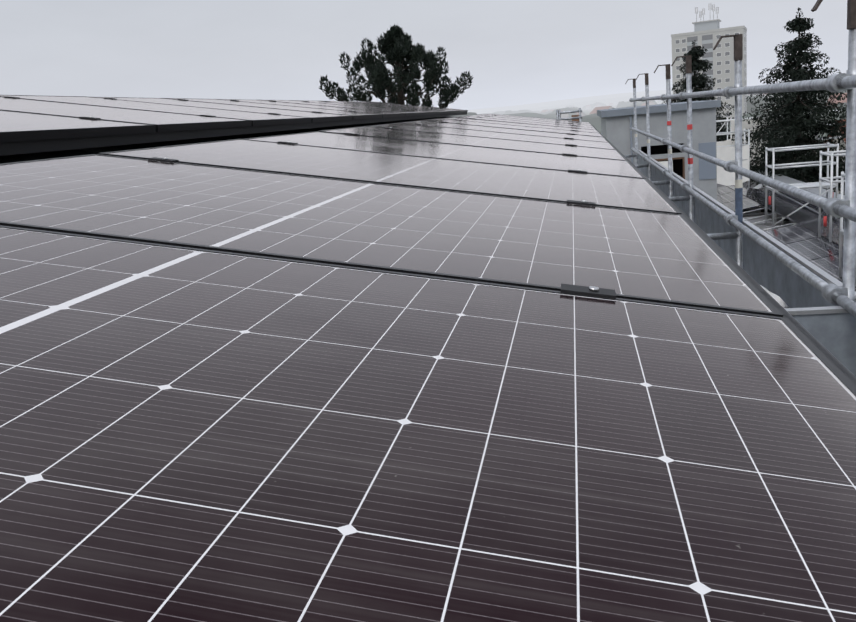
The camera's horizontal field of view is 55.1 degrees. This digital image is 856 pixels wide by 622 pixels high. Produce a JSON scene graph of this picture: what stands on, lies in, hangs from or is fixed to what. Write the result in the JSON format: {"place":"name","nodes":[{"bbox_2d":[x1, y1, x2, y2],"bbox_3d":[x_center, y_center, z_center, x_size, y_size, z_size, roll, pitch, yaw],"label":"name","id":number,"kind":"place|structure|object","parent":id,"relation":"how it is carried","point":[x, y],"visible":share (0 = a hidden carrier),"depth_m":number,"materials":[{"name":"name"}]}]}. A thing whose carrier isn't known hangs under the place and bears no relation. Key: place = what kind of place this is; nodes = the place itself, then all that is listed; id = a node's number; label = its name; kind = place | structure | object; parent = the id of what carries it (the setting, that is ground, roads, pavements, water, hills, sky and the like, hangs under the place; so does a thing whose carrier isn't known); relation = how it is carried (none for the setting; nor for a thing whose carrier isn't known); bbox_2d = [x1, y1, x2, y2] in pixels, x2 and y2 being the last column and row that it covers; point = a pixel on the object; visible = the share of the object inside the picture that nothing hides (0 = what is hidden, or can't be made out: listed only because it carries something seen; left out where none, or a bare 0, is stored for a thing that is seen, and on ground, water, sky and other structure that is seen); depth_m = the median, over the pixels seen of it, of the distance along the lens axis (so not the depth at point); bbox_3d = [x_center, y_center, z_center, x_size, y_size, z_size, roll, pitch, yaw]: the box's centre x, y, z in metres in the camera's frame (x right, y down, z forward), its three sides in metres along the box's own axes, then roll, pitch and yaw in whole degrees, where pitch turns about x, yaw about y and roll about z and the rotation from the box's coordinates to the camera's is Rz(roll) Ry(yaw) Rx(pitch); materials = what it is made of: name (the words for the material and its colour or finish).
{"place":"outdoors","nodes":[
{"label":"outdoors","id":0,"kind":"place"},
{"bbox_2d":[0,0,848,109],"label":"sky","id":1,"kind":"structure","parent":0,"point":[516,52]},
{"bbox_2d":[0,116,855,384],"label":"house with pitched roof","id":2,"kind":"structure","parent":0,"point":[768,296],"depth_m":3.58,"materials":[{"name":"grey"}]},
{"bbox_2d":[0,96,615,298],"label":"panel clamps","id":3,"kind":"object","parent":2,"relation":"on","point":[20,147],"visible":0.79,"depth_m":3.58,"materials":[{"name":"grey metal"}]},
{"bbox_2d":[0,95,855,621],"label":"solar panels","id":4,"kind":"object","parent":2,"relation":"on","point":[378,373],"visible":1,"depth_m":0.77,"materials":[{"name":"black glass"}]},
{"bbox_2d":[468,90,672,113],"bbox_3d":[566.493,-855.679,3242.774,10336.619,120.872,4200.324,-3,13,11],"label":"distant hill ridges","id":5,"kind":"object","parent":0,"point":[614,99],"visible":0.15,"depth_m":5133.75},
{"bbox_2d":[583,101,819,148],"bbox_3d":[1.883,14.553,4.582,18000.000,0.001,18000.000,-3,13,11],"label":"houses","id":6,"kind":"structure","parent":0,"point":[588,112],"depth_m":1913.93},
{"bbox_2d":[319,23,473,107],"bbox_3d":[-0.862,-2.809,37.110,6.825,19.367,6.102,-3,13,11],"label":"pine tree","id":7,"kind":"object","parent":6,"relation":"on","point":[394,44],"visible":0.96,"depth_m":34.68,"materials":[{"name":"green plant"}]},
{"bbox_2d":[556,108,581,121],"bbox_3d":[3.553,3.519,17.231,2.100,15.336,1.350,-3,13,11],"label":"gable end scaffold","id":8,"kind":"object","parent":6,"relation":"on","point":[572,118],"visible":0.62,"depth_m":15.54,"materials":[{"name":"metal"}]},
{"bbox_2d":[453,90,846,140],"bbox_3d":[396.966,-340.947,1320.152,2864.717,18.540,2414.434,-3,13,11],"label":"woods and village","id":9,"kind":"object","parent":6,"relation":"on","point":[593,118],"visible":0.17,"depth_m":640.19,"materials":[{"name":"grey"}]},
{"bbox_2d":[662,40,734,141],"bbox_3d":[12.755,-2.790,35.770,10.857,17.451,10.831,-3,13,11],"label":"spruce tree","id":10,"kind":"object","parent":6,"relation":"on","point":[695,52],"visible":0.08,"depth_m":34.15,"materials":[{"name":"green plant"}]},
{"bbox_2d":[671,4,746,124],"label":"high-rise building","id":11,"kind":"structure","parent":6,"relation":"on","point":[707,34],"depth_m":276.89,"materials":[{"name":"grey concrete"}]},
{"bbox_2d":[624,0,855,317],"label":"scaffolding","id":12,"kind":"object","parent":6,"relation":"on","point":[842,296],"visible":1,"depth_m":4.81,"materials":[{"name":"silver metal"}]},
{"bbox_2d":[638,150,855,376],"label":"parapet wall","id":13,"kind":"structure","parent":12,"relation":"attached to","point":[825,323],"depth_m":4.75,"materials":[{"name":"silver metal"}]},
{"bbox_2d":[717,169,844,231],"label":"flat roof","id":14,"kind":"structure","parent":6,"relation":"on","point":[786,179],"depth_m":22.78,"materials":[{"name":"silver metal"}]},
{"bbox_2d":[597,100,720,199],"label":"stair tower building","id":15,"kind":"structure","parent":14,"relation":"on","point":[617,124],"depth_m":18.19,"materials":[{"name":"paint"}]},
{"bbox_2d":[717,186,855,290],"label":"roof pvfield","id":16,"kind":"object","parent":14,"relation":"on","point":[801,238],"visible":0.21,"depth_m":18.51,"materials":[{"name":"grey glass"}]},
{"bbox_2d":[716,110,855,285],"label":"scaffold with sheeting","id":17,"kind":"object","parent":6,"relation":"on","point":[725,150],"visible":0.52,"depth_m":19.79,"materials":[{"name":"grey metal"}]},
{"bbox_2d":[731,8,846,194],"bbox_3d":[13.269,-1.843,30.594,9.171,17.877,10.234,-9,14,-15],"label":"spruce tree","id":18,"kind":"object","parent":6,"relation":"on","point":[794,109],"visible":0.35,"depth_m":28.46,"materials":[{"name":"green plant"}]},
{"bbox_2d":[760,285,789,307],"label":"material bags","id":19,"kind":"object","parent":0,"point":[780,301],"visible":0.08,"depth_m":4.23,"materials":[{"name":"plastic"}]},
{"bbox_2d":[824,119,845,195],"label":"neighbour house tiled roof","id":20,"kind":"structure","parent":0,"point":[832,140],"depth_m":37.05,"materials":[{"name":"red tile"}]}
]}

